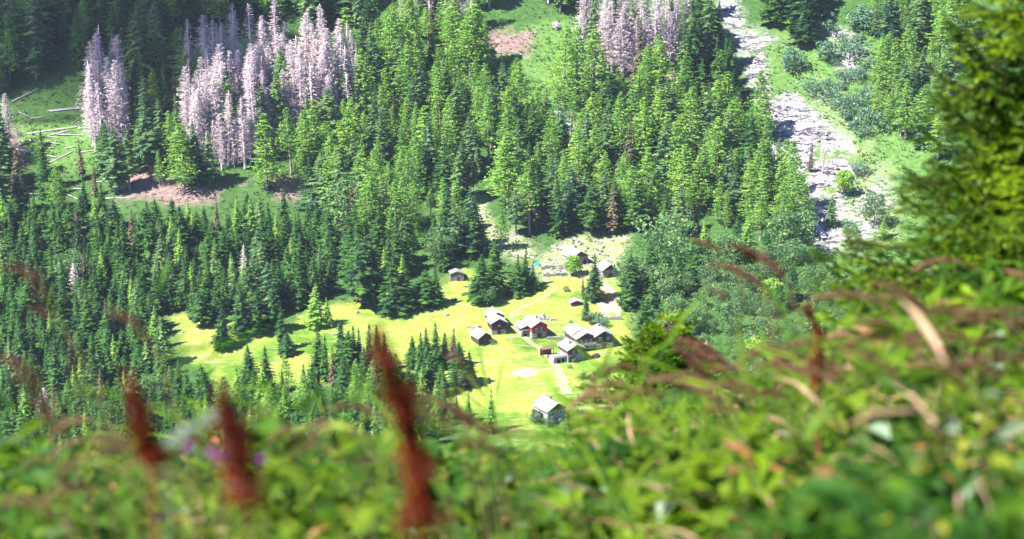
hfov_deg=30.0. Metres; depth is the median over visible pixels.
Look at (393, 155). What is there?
larch tree
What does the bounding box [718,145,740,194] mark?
spruce tree
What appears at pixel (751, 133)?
spruce tree
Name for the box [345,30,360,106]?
dead tree
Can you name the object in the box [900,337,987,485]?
grass stalk
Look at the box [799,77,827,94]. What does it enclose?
shrub
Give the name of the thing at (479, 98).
larch tree
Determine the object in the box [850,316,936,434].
grass stalk
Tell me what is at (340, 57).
dead tree
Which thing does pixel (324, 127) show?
larch tree
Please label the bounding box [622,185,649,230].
spruce tree
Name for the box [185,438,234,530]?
grass stalk
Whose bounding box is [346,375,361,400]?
larch tree
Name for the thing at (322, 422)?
grass stalk
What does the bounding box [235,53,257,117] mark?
dead tree
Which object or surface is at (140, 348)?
forest
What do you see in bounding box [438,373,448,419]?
spruce tree
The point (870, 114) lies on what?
shrub
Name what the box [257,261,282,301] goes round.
spruce tree
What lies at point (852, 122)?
shrub
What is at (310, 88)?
dead tree
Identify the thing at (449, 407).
grass stalk
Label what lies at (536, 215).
spruce tree
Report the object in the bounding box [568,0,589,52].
dead tree
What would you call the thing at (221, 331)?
spruce tree
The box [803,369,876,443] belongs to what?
grass stalk
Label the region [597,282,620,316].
pale field
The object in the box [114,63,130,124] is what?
dead tree
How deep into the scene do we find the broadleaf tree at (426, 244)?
785.13 m
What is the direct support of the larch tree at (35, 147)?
on the ground at (800, 122)
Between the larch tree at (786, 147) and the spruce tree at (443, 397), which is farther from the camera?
the larch tree at (786, 147)
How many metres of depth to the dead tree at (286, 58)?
884.33 m
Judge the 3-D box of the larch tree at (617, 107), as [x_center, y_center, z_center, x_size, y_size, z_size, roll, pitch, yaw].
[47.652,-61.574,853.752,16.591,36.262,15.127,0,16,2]
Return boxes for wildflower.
[183,444,198,538]
[205,448,221,538]
[216,456,229,538]
[256,456,268,538]
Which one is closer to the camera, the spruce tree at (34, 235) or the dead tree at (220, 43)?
the spruce tree at (34, 235)
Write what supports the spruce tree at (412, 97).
on the ground at (800, 122)
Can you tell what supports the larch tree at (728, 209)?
on the ground at (800, 122)
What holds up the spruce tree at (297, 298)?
on the ground at (800, 122)
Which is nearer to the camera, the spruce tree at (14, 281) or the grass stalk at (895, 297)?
the grass stalk at (895, 297)
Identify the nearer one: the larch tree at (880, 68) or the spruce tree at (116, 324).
the spruce tree at (116, 324)
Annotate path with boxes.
[509,279,557,319]
[516,319,571,394]
[533,367,554,371]
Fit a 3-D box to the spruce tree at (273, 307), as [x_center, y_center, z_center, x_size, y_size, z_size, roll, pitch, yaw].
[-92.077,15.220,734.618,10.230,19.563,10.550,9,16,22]
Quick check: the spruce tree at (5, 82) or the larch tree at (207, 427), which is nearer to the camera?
the larch tree at (207, 427)
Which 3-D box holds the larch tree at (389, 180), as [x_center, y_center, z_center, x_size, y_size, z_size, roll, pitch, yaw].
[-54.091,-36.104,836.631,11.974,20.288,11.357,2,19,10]
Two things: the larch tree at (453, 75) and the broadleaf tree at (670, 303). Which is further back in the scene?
the larch tree at (453, 75)
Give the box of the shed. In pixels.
[567,297,582,305]
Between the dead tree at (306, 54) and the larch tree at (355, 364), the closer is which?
the larch tree at (355, 364)
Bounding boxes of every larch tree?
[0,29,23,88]
[16,0,29,23]
[30,138,48,164]
[43,165,72,212]
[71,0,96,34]
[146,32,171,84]
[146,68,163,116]
[152,150,165,185]
[156,123,200,194]
[157,111,181,168]
[160,0,177,16]
[170,27,185,54]
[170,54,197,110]
[177,38,192,89]
[193,426,214,458]
[204,0,232,29]
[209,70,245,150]
[210,375,237,416]
[223,60,235,92]
[246,113,288,190]
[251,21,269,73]
[256,0,287,20]
[259,384,277,420]
[266,51,297,102]
[270,411,282,444]
[273,355,296,397]
[274,107,299,174]
[274,401,293,439]
[286,110,319,180]
[291,373,316,413]
[292,40,305,75]
[293,147,306,187]
[299,100,328,166]
[311,162,334,207]
[312,121,339,158]
[312,154,327,177]
[315,96,322,129]
[319,132,342,182]
[328,145,353,199]
[330,120,349,172]
[331,8,365,82]
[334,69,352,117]
[334,97,368,174]
[337,98,349,130]
[342,359,364,403]
[343,147,381,226]
[345,172,382,237]
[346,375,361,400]
[349,48,378,120]
[356,110,368,137]
[357,52,379,103]
[357,423,367,441]
[358,174,387,234]
[358,380,378,405]
[365,148,385,192]
[365,359,380,391]
[366,140,389,183]
[368,85,390,132]
[369,18,389,66]
[373,70,397,118]
[375,11,416,87]
[377,6,401,61]
[378,161,397,198]
[381,0,433,68]
[381,180,407,230]
[382,3,400,34]
[383,166,400,197]
[384,108,400,152]
[384,206,394,245]
[385,95,391,115]
[387,39,427,104]
[387,140,398,168]
[391,122,413,172]
[391,150,408,195]
[392,97,415,145]
[392,354,405,379]
[393,150,425,215]
[394,172,413,223]
[395,62,416,101]
[396,0,416,42]
[396,192,418,228]
[398,135,428,186]
[399,181,426,237]
[406,105,423,139]
[407,37,430,83]
[407,106,441,166]
[408,114,421,143]
[411,220,425,247]
[412,0,430,35]
[418,7,437,46]
[423,71,437,114]
[423,189,438,216]
[424,61,447,119]
[425,68,447,132]
[427,0,472,68]
[428,108,443,144]
[429,47,445,73]
[431,116,442,153]
[431,184,453,226]
[433,178,451,222]
[434,0,454,45]
[434,117,457,155]
[437,3,466,59]
[437,126,457,181]
[439,95,462,149]
[440,38,469,90]
[449,10,490,86]
[450,181,465,226]
[451,74,468,105]
[457,0,495,77]
[461,58,486,100]
[461,86,486,143]
[470,63,502,115]
[471,20,497,81]
[475,92,499,162]
[484,133,527,209]
[490,130,536,204]
[491,103,525,154]
[491,211,511,249]
[495,58,533,98]
[497,86,519,123]
[501,61,532,112]
[509,158,530,198]
[513,160,545,232]
[520,105,530,129]
[526,92,548,140]
[529,86,547,120]
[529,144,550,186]
[537,110,563,156]
[540,154,553,187]
[543,25,584,112]
[545,86,571,155]
[549,118,562,160]
[549,157,568,196]
[558,26,591,94]
[558,149,568,186]
[562,29,621,103]
[562,109,601,159]
[563,91,581,136]
[563,128,593,179]
[575,178,582,220]
[576,68,597,112]
[576,92,603,150]
[577,192,589,229]
[578,124,612,194]
[588,93,604,121]
[591,83,606,119]
[591,152,617,196]
[595,49,611,86]
[600,92,633,163]
[609,85,651,155]
[609,151,636,210]
[613,156,638,187]
[616,71,628,95]
[618,165,649,224]
[623,99,644,156]
[626,97,660,177]
[627,45,664,106]
[632,60,655,105]
[632,147,659,219]
[635,40,676,99]
[646,34,668,93]
[647,171,664,216]
[648,86,674,142]
[651,111,673,162]
[656,120,694,185]
[663,144,702,204]
[664,148,685,201]
[670,74,692,127]
[672,63,698,125]
[674,86,706,160]
[676,50,697,99]
[680,135,695,180]
[682,172,701,212]
[683,86,703,138]
[683,153,717,211]
[684,190,694,221]
[686,145,716,208]
[694,80,738,131]
[694,116,737,186]
[707,49,729,100]
[708,177,730,222]
[709,167,720,205]
[714,71,742,127]
[717,96,748,143]
[717,110,726,141]
[719,190,732,227]
[722,102,743,155]
[730,84,745,123]
[730,149,743,181]
[732,160,769,228]
[737,70,776,128]
[742,150,774,202]
[746,92,776,133]
[748,162,773,229]
[750,198,770,240]
[753,138,775,200]
[755,149,778,196]
[760,117,777,163]
[764,181,792,231]
[770,162,791,213]
[773,139,797,193]
[775,167,801,220]
[776,140,810,210]
[776,174,817,223]
[793,183,820,234]
[864,0,883,16]
[865,77,889,117]
[866,36,892,85]
[868,37,899,91]
[875,31,906,71]
[877,214,886,237]
[878,93,896,133]
[880,37,902,96]
[888,48,915,86]
[888,79,902,130]
[892,80,920,139]
[897,0,910,34]
[898,23,921,67]
[906,4,915,21]
[907,53,921,112]
[908,84,941,126]
[920,7,953,71]
[921,109,952,156]
[923,38,944,74]
[925,0,954,35]
[926,82,937,109]
[927,0,943,26]
[928,56,951,100]
[928,91,955,138]
[930,0,970,27]
[932,0,974,65]
[939,1,983,67]
[952,1,980,30]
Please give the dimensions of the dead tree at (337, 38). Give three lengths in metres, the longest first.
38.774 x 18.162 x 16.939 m
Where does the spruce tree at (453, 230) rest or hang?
on the ground at (800, 122)
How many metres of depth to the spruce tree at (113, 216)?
797.43 m
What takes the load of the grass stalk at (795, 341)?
on the ground at (800, 122)
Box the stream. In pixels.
[753,97,825,237]
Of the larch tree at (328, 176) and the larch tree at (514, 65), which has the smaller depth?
the larch tree at (328, 176)
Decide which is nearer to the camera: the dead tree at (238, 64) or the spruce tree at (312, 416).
the spruce tree at (312, 416)
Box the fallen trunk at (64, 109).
[50,108,81,111]
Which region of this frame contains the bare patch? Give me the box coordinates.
[511,368,537,377]
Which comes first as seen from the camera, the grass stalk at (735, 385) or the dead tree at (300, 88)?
the grass stalk at (735, 385)
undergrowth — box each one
[0,272,1023,538]
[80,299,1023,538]
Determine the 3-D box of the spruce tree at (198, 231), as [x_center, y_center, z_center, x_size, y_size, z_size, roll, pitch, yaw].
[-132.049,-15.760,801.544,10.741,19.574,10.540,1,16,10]
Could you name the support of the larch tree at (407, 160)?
on the ground at (800, 122)
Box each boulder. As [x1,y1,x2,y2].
[552,22,561,29]
[592,353,599,357]
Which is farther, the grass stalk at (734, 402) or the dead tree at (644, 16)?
the dead tree at (644, 16)
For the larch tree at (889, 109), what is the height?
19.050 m
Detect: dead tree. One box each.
[0,93,24,150]
[36,388,54,427]
[68,263,81,292]
[74,33,111,118]
[78,66,106,146]
[79,41,107,105]
[79,66,107,150]
[83,56,99,128]
[85,62,104,146]
[91,39,116,122]
[92,24,109,119]
[92,83,106,151]
[96,64,107,123]
[97,57,121,139]
[101,60,128,142]
[103,35,133,123]
[104,39,121,120]
[108,84,122,142]
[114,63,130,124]
[116,83,131,144]
[176,67,198,145]
[179,43,193,112]
[180,18,194,92]
[181,75,191,132]
[183,71,200,125]
[186,61,192,121]
[186,97,198,137]
[187,89,218,148]
[188,89,206,143]
[190,15,217,73]
[194,57,212,128]
[195,53,237,145]
[195,96,205,161]
[196,70,220,151]
[196,81,206,153]
[199,31,215,112]
[200,101,209,146]
[202,19,223,79]
[202,44,236,117]
[202,49,213,124]
[203,78,227,155]
[205,67,218,124]
[209,120,219,163]
[211,113,232,165]
[212,67,227,143]
[213,24,220,83]
[214,23,235,90]
[214,62,232,151]
[215,30,227,64]
[217,94,227,155]
[218,129,224,170]
[220,93,238,163]
[220,94,234,166]
[222,4,246,68]
[223,52,239,125]
[224,25,240,66]
[226,21,242,91]
[226,112,242,164]
[229,39,242,103]
[231,49,244,109]
[231,139,236,167]
[232,50,243,109]
[233,78,242,119]
[233,111,252,163]
[234,73,243,116]
[234,98,251,169]
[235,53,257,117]
[235,71,253,148]
[236,98,245,141]
[237,43,266,112]
[239,65,246,114]
[239,246,246,280]
[240,6,259,87]
[240,50,258,119]
[240,66,257,148]
[240,111,256,165]
[242,65,262,160]
[243,46,264,103]
[244,44,268,109]
[253,17,274,83]
[255,21,273,94]
[256,57,266,133]
[258,70,274,143]
[261,91,278,151]
[262,45,273,100]
[263,1,280,87]
[263,69,270,103]
[267,34,290,122]
[267,82,281,144]
[268,29,283,88]
[276,21,290,72]
[276,79,296,141]
[277,35,286,66]
[278,69,290,142]
[280,32,290,89]
[283,42,298,85]
[283,42,310,131]
[283,44,290,102]
[284,39,298,106]
[285,45,290,101]
[288,45,312,136]
[289,36,303,118]
[291,86,298,141]
[294,13,315,85]
[298,41,321,97]
[299,11,319,91]
[301,53,315,100]
[302,39,309,88]
[303,25,330,94]
[303,62,317,145]
[303,66,309,104]
[305,53,320,105]
[306,63,316,99]
[308,28,335,89]
[309,35,333,96]
[310,43,342,117]
[313,6,327,75]
[313,8,328,90]
[313,43,346,119]
[313,78,323,106]
[315,28,346,94]
[317,34,339,102]
[319,77,337,108]
[326,77,338,109]
[331,26,353,103]
[332,18,354,75]
[332,33,350,107]
[332,84,345,134]
[336,48,350,125]
[337,49,359,108]
[343,23,357,88]
[343,74,356,133]
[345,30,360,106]
[352,51,360,108]
[352,63,360,127]
[426,0,436,25]
[456,0,465,37]
[461,0,474,22]
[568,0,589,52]
[572,0,598,38]
[580,2,589,47]
[587,0,598,60]
[592,0,602,33]
[596,0,623,69]
[598,0,603,28]
[599,13,604,54]
[600,0,606,59]
[600,2,625,72]
[607,9,636,74]
[613,2,636,74]
[616,0,626,18]
[616,0,627,59]
[617,23,630,76]
[626,0,644,63]
[627,19,641,71]
[633,0,653,54]
[634,12,652,50]
[638,0,651,45]
[642,0,654,53]
[643,0,670,58]
[651,0,667,46]
[657,0,671,54]
[662,0,673,61]
[663,12,678,69]
[666,0,680,67]
[666,0,682,57]
[673,0,691,41]
[675,23,681,57]
[816,145,826,174]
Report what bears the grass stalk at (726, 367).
on the ground at (800, 122)
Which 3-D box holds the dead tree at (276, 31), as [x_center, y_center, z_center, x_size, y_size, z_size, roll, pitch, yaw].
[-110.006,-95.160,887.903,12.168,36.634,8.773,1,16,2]
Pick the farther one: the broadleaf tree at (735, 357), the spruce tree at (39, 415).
the broadleaf tree at (735, 357)
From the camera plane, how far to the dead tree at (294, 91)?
870.50 m
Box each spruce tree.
[0,0,24,32]
[0,25,18,91]
[0,112,25,183]
[0,160,11,205]
[0,310,13,354]
[0,409,15,445]
[1,0,31,79]
[1,201,25,245]
[2,369,20,409]
[4,249,25,291]
[8,146,29,210]
[12,0,58,79]
[12,329,35,361]
[12,355,26,394]
[14,165,34,216]
[18,277,47,330]
[18,386,33,432]
[19,250,39,293]
[20,0,57,47]
[22,422,29,449]
[27,220,45,264]
[27,310,37,350]
[27,341,46,384]
[30,4,60,73]
[30,414,42,437]
[33,313,55,353]
[34,129,54,190]
[35,389,53,434]
[36,152,54,200]
[39,273,49,307]
[41,340,52,384]
[43,199,66,251]
[43,348,67,399]
[52,390,70,432]
[53,278,73,337]
[54,256,73,303]
[58,433,67,460]
[66,7,91,68]
[67,220,86,266]
[67,331,90,374]
[67,332,84,378]
[68,293,83,338]
[68,380,92,430]
[74,288,100,346]
[75,176,92,211]
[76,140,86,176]
[76,196,88,232]
[80,247,90,286]
[80,354,109,396]
[86,9,104,51]
[87,263,106,305]
[88,234,100,277]
[89,183,109,225]
[92,345,111,386]
[92,414,108,462]
[94,122,110,181]
[100,197,128,239]
[100,320,120,362]
[101,5,124,64]
[101,126,132,192]
[102,0,132,30]
[104,0,128,40]
[109,222,129,267]
[110,308,129,345]
[112,413,122,444]
[113,24,129,69]
[115,328,129,357]
[119,362,145,411]
[120,129,141,190]
[120,409,130,443]
[122,10,153,74]
[123,2,148,66]
[127,0,163,37]
[127,85,139,148]
[128,231,146,265]
[129,207,155,252]
[131,53,150,101]
[131,265,148,302]
[134,90,162,172]
[134,287,156,341]
[138,220,158,266]
[142,0,175,76]
[146,383,163,433]
[147,306,157,348]
[150,234,173,272]
[150,267,166,316]
[152,99,168,152]
[157,419,178,451]
[159,67,170,116]
[163,254,178,296]
[163,277,176,311]
[165,0,197,41]
[166,368,183,413]
[167,206,199,258]
[171,27,185,88]
[171,399,191,443]
[173,254,189,308]
[175,0,203,25]
[178,273,190,306]
[184,120,210,185]
[185,277,197,319]
[189,291,213,326]
[189,385,204,416]
[190,211,206,252]
[198,232,213,277]
[199,369,214,408]
[200,129,220,185]
[200,394,215,429]
[208,271,227,314]
[209,291,220,324]
[209,304,235,351]
[214,228,237,276]
[221,0,233,38]
[224,269,241,309]
[228,284,255,338]
[230,369,246,407]
[231,228,241,271]
[232,261,267,313]
[232,345,259,400]
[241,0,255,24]
[242,196,258,241]
[243,287,277,336]
[248,227,272,269]
[250,359,270,411]
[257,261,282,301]
[257,345,277,395]
[262,219,282,268]
[263,286,286,331]
[267,68,285,144]
[273,213,292,254]
[274,259,288,308]
[275,306,287,348]
[275,369,289,409]
[277,187,293,231]
[277,331,297,357]
[283,249,306,300]
[285,259,310,310]
[292,236,310,283]
[294,157,318,213]
[298,0,322,31]
[299,147,335,219]
[299,363,323,408]
[302,389,318,436]
[303,248,325,299]
[303,282,326,330]
[304,201,322,254]
[306,327,327,376]
[310,85,341,144]
[318,335,329,381]
[321,223,338,264]
[322,257,340,294]
[323,0,364,22]
[323,237,340,275]
[323,298,333,327]
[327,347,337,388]
[328,397,339,434]
[330,354,352,411]
[331,320,346,364]
[334,330,360,380]
[335,206,357,259]
[340,236,386,305]
[340,237,354,273]
[346,137,361,181]
[346,391,364,432]
[351,0,364,35]
[354,0,379,58]
[356,346,371,389]
[358,0,381,41]
[360,33,388,101]
[362,246,385,304]
[363,83,390,148]
[366,208,386,258]
[368,401,380,438]
[369,108,393,164]
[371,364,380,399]
[372,256,414,315]
[378,398,386,422]
[387,31,407,95]
[389,217,409,272]
[397,260,419,313]
[401,73,423,133]
[403,360,417,395]
[409,146,433,198]
[413,62,430,123]
[413,269,442,310]
[415,365,430,408]
[416,327,432,370]
[418,113,440,186]
[419,406,432,438]
[422,353,438,392]
[424,139,457,203]
[425,18,437,64]
[428,322,446,370]
[430,185,464,254]
[430,265,444,307]
[430,380,445,424]
[431,403,443,436]
[434,231,452,272]
[437,51,453,116]
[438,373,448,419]
[443,201,466,257]
[445,80,467,146]
[445,328,457,367]
[446,341,474,390]
[447,146,466,196]
[454,134,473,200]
[458,187,486,239]
[460,195,489,258]
[461,254,500,305]
[464,391,472,414]
[465,126,482,168]
[465,351,478,383]
[481,388,497,433]
[485,239,509,294]
[493,63,511,120]
[503,255,531,297]
[504,82,526,146]
[506,188,526,234]
[520,97,552,161]
[520,246,531,290]
[525,167,547,229]
[528,263,541,292]
[541,153,556,211]
[547,171,568,237]
[551,111,571,154]
[554,0,570,12]
[560,165,584,226]
[561,188,574,226]
[573,109,602,181]
[575,181,606,232]
[580,289,590,320]
[583,254,604,302]
[596,104,618,162]
[596,168,610,217]
[598,73,626,119]
[600,178,631,232]
[604,179,620,233]
[614,252,646,310]
[620,111,636,188]
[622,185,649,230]
[625,75,651,145]
[627,20,649,86]
[638,272,663,319]
[644,117,682,191]
[669,79,683,135]
[675,0,710,92]
[684,238,708,282]
[692,85,720,155]
[695,59,711,106]
[696,0,723,77]
[706,35,729,112]
[708,0,727,72]
[711,109,738,176]
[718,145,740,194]
[722,37,746,97]
[727,165,742,213]
[732,110,771,199]
[734,210,757,269]
[737,146,754,200]
[757,0,787,25]
[770,284,782,312]
[780,0,823,30]
[783,264,800,301]
[788,0,819,45]
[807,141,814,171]
[808,0,825,23]
[824,194,839,226]
[868,5,880,38]
[875,0,904,53]
[890,61,920,107]
[900,12,919,58]
[911,0,931,47]
[912,112,930,149]
[914,46,931,83]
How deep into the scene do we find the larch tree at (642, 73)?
874.14 m
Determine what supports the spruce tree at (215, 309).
on the ground at (800, 122)
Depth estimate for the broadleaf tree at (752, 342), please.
701.37 m
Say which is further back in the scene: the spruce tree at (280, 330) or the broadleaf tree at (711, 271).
the broadleaf tree at (711, 271)
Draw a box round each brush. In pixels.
[0,0,994,463]
[19,33,675,199]
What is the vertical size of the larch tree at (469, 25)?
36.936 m
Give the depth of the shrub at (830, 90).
882.79 m
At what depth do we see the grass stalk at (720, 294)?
6.28 m
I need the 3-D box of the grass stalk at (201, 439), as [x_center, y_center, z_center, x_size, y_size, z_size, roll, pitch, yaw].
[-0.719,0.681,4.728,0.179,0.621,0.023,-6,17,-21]
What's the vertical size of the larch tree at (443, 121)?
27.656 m
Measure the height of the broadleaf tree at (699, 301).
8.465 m
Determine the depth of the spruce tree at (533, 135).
859.45 m
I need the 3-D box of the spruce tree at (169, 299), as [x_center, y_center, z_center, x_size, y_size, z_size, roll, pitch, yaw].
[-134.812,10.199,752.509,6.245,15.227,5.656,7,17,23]
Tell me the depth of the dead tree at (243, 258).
767.46 m
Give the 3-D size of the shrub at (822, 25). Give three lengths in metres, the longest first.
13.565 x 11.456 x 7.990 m
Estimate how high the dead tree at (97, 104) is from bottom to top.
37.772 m
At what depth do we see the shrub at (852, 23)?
917.19 m
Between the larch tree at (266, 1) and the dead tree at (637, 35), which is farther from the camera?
the larch tree at (266, 1)
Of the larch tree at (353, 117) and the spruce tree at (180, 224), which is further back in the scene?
the larch tree at (353, 117)
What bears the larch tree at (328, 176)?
on the ground at (800, 122)
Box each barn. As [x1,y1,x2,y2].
[469,327,492,345]
[483,307,505,322]
[486,313,507,334]
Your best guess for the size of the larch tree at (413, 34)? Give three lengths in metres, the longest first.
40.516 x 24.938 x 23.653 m
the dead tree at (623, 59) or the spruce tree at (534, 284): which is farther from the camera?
the dead tree at (623, 59)
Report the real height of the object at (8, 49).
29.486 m
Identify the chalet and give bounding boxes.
[514,315,547,338]
[540,337,586,363]
[563,323,588,338]
[566,326,595,350]
[588,323,612,349]
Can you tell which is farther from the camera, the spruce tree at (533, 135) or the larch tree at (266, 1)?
the larch tree at (266, 1)
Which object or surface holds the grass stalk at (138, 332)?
on the ground at (800, 122)
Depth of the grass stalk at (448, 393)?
5.34 m
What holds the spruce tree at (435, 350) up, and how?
on the ground at (800, 122)
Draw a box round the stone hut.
[448,268,464,280]
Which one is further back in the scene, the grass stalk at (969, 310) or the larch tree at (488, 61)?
the larch tree at (488, 61)
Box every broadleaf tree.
[49,248,91,289]
[82,399,117,432]
[124,325,138,343]
[137,373,167,401]
[322,170,381,227]
[418,227,454,262]
[481,286,496,305]
[562,254,582,275]
[613,254,646,283]
[622,263,653,292]
[631,212,697,264]
[646,264,677,300]
[652,310,684,330]
[655,274,686,302]
[663,293,690,314]
[673,314,694,324]
[675,272,694,296]
[683,305,706,331]
[686,302,711,322]
[690,300,706,312]
[691,290,707,302]
[694,332,716,348]
[696,249,718,275]
[696,263,721,284]
[701,276,715,295]
[705,317,717,331]
[707,281,735,310]
[710,233,745,264]
[713,256,732,276]
[716,232,729,254]
[716,299,746,335]
[718,263,739,288]
[724,336,734,349]
[725,262,762,293]
[727,283,749,306]
[728,344,749,366]
[732,334,749,352]
[741,290,762,314]
[742,327,752,337]
[742,335,764,361]
[744,314,786,344]
[745,358,765,373]
[747,367,769,374]
[748,305,760,314]
[753,260,783,280]
[753,306,774,331]
[754,244,781,272]
[757,276,783,298]
[760,209,801,251]
[761,299,778,314]
[773,258,789,279]
[774,208,820,250]
[775,239,809,271]
[785,322,801,337]
[794,265,821,301]
[795,264,819,285]
[796,245,817,265]
[801,317,813,333]
[804,312,833,333]
[809,294,825,312]
[812,264,843,293]
[813,316,848,335]
[826,290,837,307]
[828,309,846,317]
[829,298,853,313]
[832,169,854,194]
[858,190,887,226]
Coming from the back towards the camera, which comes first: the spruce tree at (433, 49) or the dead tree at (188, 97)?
the spruce tree at (433, 49)
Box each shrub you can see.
[529,410,541,422]
[541,415,557,425]
[583,312,603,324]
[596,316,610,327]
[779,48,808,70]
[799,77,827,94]
[813,82,843,101]
[814,19,838,31]
[814,40,837,60]
[821,11,836,19]
[823,79,835,87]
[827,92,858,110]
[828,57,841,64]
[833,36,872,58]
[833,68,854,80]
[836,82,846,88]
[837,33,848,40]
[838,109,853,119]
[842,88,877,108]
[842,218,862,234]
[844,4,879,27]
[847,20,859,28]
[847,120,858,127]
[849,160,870,176]
[850,67,873,79]
[852,123,876,135]
[853,33,865,42]
[853,106,885,125]
[856,11,881,31]
[858,85,881,96]
[860,56,878,69]
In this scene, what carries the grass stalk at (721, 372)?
on the ground at (800, 122)
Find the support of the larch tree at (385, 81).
on the ground at (800, 122)
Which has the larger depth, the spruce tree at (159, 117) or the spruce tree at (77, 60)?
the spruce tree at (77, 60)
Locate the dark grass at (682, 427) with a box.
[0,117,1023,538]
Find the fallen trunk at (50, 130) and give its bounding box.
[27,126,78,133]
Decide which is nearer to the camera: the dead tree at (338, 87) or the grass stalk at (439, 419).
the grass stalk at (439, 419)
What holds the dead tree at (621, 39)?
on the ground at (800, 122)
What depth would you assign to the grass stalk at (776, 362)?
5.28 m
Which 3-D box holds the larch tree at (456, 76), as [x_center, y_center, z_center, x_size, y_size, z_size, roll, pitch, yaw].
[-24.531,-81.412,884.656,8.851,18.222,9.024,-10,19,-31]
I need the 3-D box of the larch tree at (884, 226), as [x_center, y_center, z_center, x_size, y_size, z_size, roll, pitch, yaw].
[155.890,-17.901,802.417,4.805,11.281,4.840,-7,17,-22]
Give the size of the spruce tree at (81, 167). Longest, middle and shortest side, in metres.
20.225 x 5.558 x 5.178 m
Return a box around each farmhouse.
[532,395,565,424]
[561,246,589,263]
[596,259,617,277]
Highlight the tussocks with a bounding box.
[179,280,632,441]
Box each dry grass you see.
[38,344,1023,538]
[527,299,1023,538]
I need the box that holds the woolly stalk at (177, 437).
[163,409,216,538]
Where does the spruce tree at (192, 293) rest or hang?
on the ground at (800, 122)
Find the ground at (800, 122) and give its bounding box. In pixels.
[0,0,1023,531]
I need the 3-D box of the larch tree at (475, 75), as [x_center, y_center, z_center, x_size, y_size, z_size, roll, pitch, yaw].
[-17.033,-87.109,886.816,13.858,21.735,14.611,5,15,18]
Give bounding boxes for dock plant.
[118,368,172,538]
[209,379,279,538]
[366,325,457,538]
[775,300,838,475]
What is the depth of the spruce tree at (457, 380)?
692.19 m
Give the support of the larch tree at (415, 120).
on the ground at (800, 122)
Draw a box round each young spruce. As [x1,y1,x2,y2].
[544,368,618,447]
[600,309,729,426]
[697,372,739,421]
[805,0,1023,354]
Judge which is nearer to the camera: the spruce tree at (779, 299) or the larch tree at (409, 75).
the spruce tree at (779, 299)
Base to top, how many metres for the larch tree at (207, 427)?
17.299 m
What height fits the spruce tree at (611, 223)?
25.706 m
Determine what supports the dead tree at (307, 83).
on the ground at (800, 122)
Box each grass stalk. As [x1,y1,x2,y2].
[0,354,95,538]
[0,495,78,538]
[1,263,116,538]
[12,373,68,538]
[17,455,127,538]
[28,307,140,538]
[30,395,71,538]
[32,290,97,538]
[32,484,150,538]
[46,416,171,538]
[46,439,151,531]
[56,456,165,538]
[80,448,180,538]
[88,434,182,538]
[98,443,200,538]
[105,309,207,538]
[105,446,192,538]
[120,460,217,538]
[134,328,195,538]
[143,467,222,538]
[171,450,230,538]
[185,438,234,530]
[188,435,245,531]
[224,411,320,538]
[266,426,375,538]
[279,429,372,538]
[290,444,392,538]
[305,418,405,536]
[307,425,413,538]
[313,444,376,538]
[326,402,441,538]
[355,403,415,538]
[358,456,449,538]
[416,406,486,538]
[418,395,518,538]
[427,460,459,538]
[433,402,494,531]
[434,387,489,538]
[440,403,502,535]
[443,335,469,536]
[443,352,504,537]
[449,413,513,538]
[463,421,536,538]
[465,440,526,538]
[476,423,577,538]
[494,429,586,538]
[567,390,669,484]
[579,379,682,459]
[581,314,615,465]
[588,363,675,403]
[594,291,661,449]
[609,387,719,497]
[644,374,734,461]
[670,334,742,419]
[672,385,754,491]
[674,347,710,466]
[678,370,747,467]
[683,345,749,412]
[690,237,765,403]
[692,359,748,412]
[695,404,777,490]
[701,363,781,424]
[706,390,762,422]
[707,263,782,413]
[708,380,800,477]
[709,288,754,412]
[721,263,790,443]
[726,241,778,490]
[726,400,763,422]
[731,349,784,365]
[737,272,797,429]
[744,244,814,472]
[746,386,806,476]
[751,357,841,459]
[753,343,807,421]
[768,351,862,432]
[777,363,871,454]
[781,333,853,359]
[788,301,822,465]
[789,337,878,445]
[789,357,884,448]
[801,365,860,390]
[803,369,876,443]
[811,290,929,426]
[824,332,883,354]
[829,343,888,423]
[840,332,946,434]
[841,348,923,457]
[842,291,915,361]
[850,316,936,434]
[866,332,948,456]
[867,280,953,415]
[878,294,959,384]
[881,329,951,481]
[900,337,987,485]
[903,359,998,487]
[906,327,991,486]
[909,307,993,385]
[910,256,1011,336]
[926,338,959,356]
[935,301,1009,421]
[939,359,1023,416]
[941,315,1017,391]
[943,330,1001,487]
[954,305,1023,335]
[961,291,982,299]
[962,334,1018,347]
[973,351,1023,363]
[980,305,1023,319]
[985,314,1023,324]
[995,319,1021,475]
[1001,269,1023,280]
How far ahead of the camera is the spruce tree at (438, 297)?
754.05 m
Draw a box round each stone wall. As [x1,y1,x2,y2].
[467,325,480,328]
[520,318,556,320]
[541,264,565,269]
[543,272,566,276]
[547,336,564,338]
[606,316,621,319]
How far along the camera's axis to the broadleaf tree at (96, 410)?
653.82 m
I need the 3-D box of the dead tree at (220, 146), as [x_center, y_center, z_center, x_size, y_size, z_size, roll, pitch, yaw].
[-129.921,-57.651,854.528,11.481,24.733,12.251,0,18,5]
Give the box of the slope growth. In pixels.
[1,348,809,488]
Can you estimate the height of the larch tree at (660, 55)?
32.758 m
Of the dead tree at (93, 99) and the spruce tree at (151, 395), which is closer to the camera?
the spruce tree at (151, 395)
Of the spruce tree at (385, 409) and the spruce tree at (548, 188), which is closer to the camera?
the spruce tree at (385, 409)
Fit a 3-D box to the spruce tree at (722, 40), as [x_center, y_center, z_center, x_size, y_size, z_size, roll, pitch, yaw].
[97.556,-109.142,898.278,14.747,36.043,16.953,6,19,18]
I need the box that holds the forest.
[0,0,959,483]
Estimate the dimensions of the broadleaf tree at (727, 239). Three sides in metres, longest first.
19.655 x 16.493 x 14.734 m

